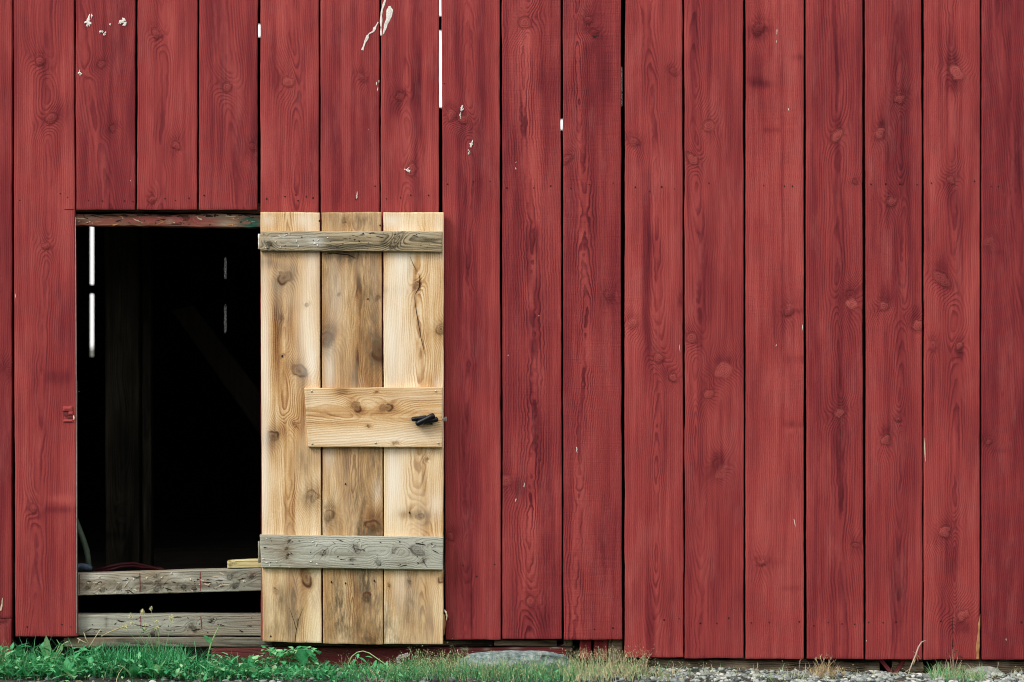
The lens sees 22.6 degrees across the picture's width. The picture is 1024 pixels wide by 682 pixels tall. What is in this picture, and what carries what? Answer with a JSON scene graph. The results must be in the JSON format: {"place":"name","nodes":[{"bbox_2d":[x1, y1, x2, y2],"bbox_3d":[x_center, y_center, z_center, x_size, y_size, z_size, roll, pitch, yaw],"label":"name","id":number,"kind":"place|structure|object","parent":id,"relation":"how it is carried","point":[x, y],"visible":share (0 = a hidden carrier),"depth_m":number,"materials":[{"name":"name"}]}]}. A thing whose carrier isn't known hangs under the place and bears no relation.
{"place":"outdoors","nodes":[
{"label":"outdoors","id":0,"kind":"place"},
{"bbox_2d":[227,558,260,567],"bbox_3d":[-0.828,0.699,8.054,0.131,0.030,0.040,0,0,0],"label":"wood block","id":1,"kind":"object","parent":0,"point":[245,563],"depth_m":8.03,"materials":[{"name":"beige wood"}]},
{"bbox_2d":[90,0,562,346],"label":"sky","id":2,"kind":"structure","parent":0,"point":[259,25],"materials":[{"name":"white"}]},
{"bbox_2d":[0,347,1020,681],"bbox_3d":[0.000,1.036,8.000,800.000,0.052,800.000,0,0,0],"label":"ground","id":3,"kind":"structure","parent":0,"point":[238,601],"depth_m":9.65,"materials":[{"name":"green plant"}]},
{"bbox_2d":[18,636,72,660],"bbox_3d":[-1.430,0.960,7.851,0.184,0.120,0.047,0,0,0],"label":"broadleaf weed","id":4,"kind":"object","parent":3,"relation":"on","point":[46,642],"visible":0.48,"depth_m":7.86,"materials":[{"name":"green plant"}]},
{"bbox_2d":[122,606,178,659],"bbox_3d":[-1.111,0.921,7.904,0.194,0.207,0.026,0,0,0],"label":"flowering weed","id":5,"kind":"object","parent":3,"relation":"on","point":[157,628],"visible":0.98,"depth_m":7.91,"materials":[{"name":"beige plant"}]},
{"bbox_2d":[203,625,221,660],"bbox_3d":[-0.925,0.951,7.918,0.061,0.146,0.018,0,0,0],"label":"upright weed","id":6,"kind":"object","parent":3,"relation":"on","point":[208,639],"visible":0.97,"depth_m":7.92,"materials":[{"name":"green plant"}]},
{"bbox_2d":[255,645,320,671],"bbox_3d":[-0.696,0.981,7.839,0.215,0.088,0.209,0,0,0],"label":"leafy weed","id":7,"kind":"object","parent":3,"relation":"on","point":[301,655],"visible":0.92,"depth_m":7.87,"materials":[{"name":"green plant"}]},
{"bbox_2d":[0,635,589,681],"bbox_3d":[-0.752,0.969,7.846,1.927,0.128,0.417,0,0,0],"label":"grass","id":8,"kind":"structure","parent":3,"relation":"on","point":[114,656],"depth_m":7.78,"materials":[{"name":"green plant"}]},
{"bbox_2d":[77,629,100,647],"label":"dry twig","id":9,"kind":"object","parent":8,"relation":"on","point":[86,639],"visible":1,"depth_m":7.88,"materials":[{"name":"plant"}]},
{"bbox_2d":[101,625,130,636],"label":"straw stem","id":10,"kind":"object","parent":8,"relation":"on","point":[114,630],"visible":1,"depth_m":7.95,"materials":[{"name":"beige plant"}]},
{"bbox_2d":[347,651,390,672],"bbox_3d":[-0.424,0.987,7.834,0.167,0.076,0.031,0,0,7],"label":"arching weed","id":11,"kind":"object","parent":3,"relation":"on","point":[357,656],"visible":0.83,"depth_m":7.84,"materials":[{"name":"green plant"}]},
{"bbox_2d":[397,653,410,671],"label":"white flower","id":12,"kind":"object","parent":3,"relation":"on","point":[406,655],"visible":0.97,"depth_m":7.80,"materials":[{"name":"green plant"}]},
{"bbox_2d":[0,0,1023,673],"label":"barn","id":13,"kind":"structure","parent":3,"relation":"on","point":[688,322],"depth_m":8.00,"materials":[{"name":"red paint"}]},
{"bbox_2d":[78,520,91,570],"bbox_3d":[-1.423,0.635,8.427,0.107,0.236,0.025,0,0,35],"label":"hose","id":14,"kind":"object","parent":13,"relation":"on","point":[82,537],"visible":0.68,"depth_m":8.41,"materials":[{"name":"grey rubber"}]},
{"bbox_2d":[78,563,92,570],"bbox_3d":[-1.406,0.739,8.365,0.073,0.029,0.026,0,0,8],"label":"blue bottle","id":15,"kind":"object","parent":13,"relation":"on","point":[83,567],"visible":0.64,"depth_m":8.35,"materials":[{"name":"plastic"}]},
{"bbox_2d":[94,562,165,571],"bbox_3d":[-1.242,0.741,8.368,0.245,0.037,0.036,0,0,2],"label":"red cable","id":16,"kind":"object","parent":13,"relation":"on","point":[111,567],"visible":0.83,"depth_m":8.37,"materials":[{"name":"red plastic"}]},
{"bbox_2d":[258,212,447,643],"bbox_3d":[-0.497,0.271,7.955,0.592,1.346,0.077,0,0,0],"label":"door","id":17,"kind":"structure","parent":13,"relation":"in","point":[352,416],"depth_m":7.96,"materials":[{"name":"brown wood"}]},
{"bbox_2d":[454,650,570,673],"bbox_3d":[0.000,1.016,7.915,0.368,0.119,0.129,0,0,0],"label":"boulder","id":18,"kind":"object","parent":3,"relation":"on","point":[513,654],"visible":0.47,"depth_m":7.88,"materials":[{"name":"grey stone"}]},
{"bbox_2d":[790,653,848,677],"bbox_3d":[0.951,0.994,7.817,0.189,0.079,0.205,0,0,26],"label":"grass tuft","id":19,"kind":"object","parent":3,"relation":"on","point":[821,670],"visible":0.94,"depth_m":7.81,"materials":[{"name":"plant"}]},
{"bbox_2d":[752,661,991,681],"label":"grass","id":20,"kind":"structure","parent":3,"relation":"on","point":[957,674],"depth_m":7.67,"materials":[{"name":"green plant"}]},
{"bbox_2d":[905,640,925,673],"bbox_3d":[1.253,0.989,7.952,0.081,0.116,0.017,0,0,-27],"label":"dry stalk","id":21,"kind":"object","parent":3,"relation":"on","point":[912,663],"visible":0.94,"depth_m":7.95,"materials":[{"name":"plant"}]},
{"bbox_2d":[943,644,963,672],"bbox_3d":[1.362,0.981,7.880,0.072,0.098,0.027,0,0,0],"label":"dark weed","id":22,"kind":"object","parent":3,"relation":"on","point":[952,664],"visible":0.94,"depth_m":7.88,"materials":[{"name":"plant"}]},
{"bbox_2d":[965,666,1005,674],"bbox_3d":[1.456,1.033,7.860,0.138,0.067,0.069,0,0,0],"label":"stone","id":23,"kind":"object","parent":3,"relation":"on","point":[990,669],"visible":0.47,"depth_m":7.85,"materials":[{"name":"grey stone"}]},
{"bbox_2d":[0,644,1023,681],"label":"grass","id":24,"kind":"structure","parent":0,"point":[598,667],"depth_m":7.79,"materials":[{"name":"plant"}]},
{"bbox_2d":[1,664,1023,681],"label":"gravel","id":25,"kind":"structure","parent":0,"point":[762,675],"depth_m":7.71,"materials":[{"name":"grey gravel"}]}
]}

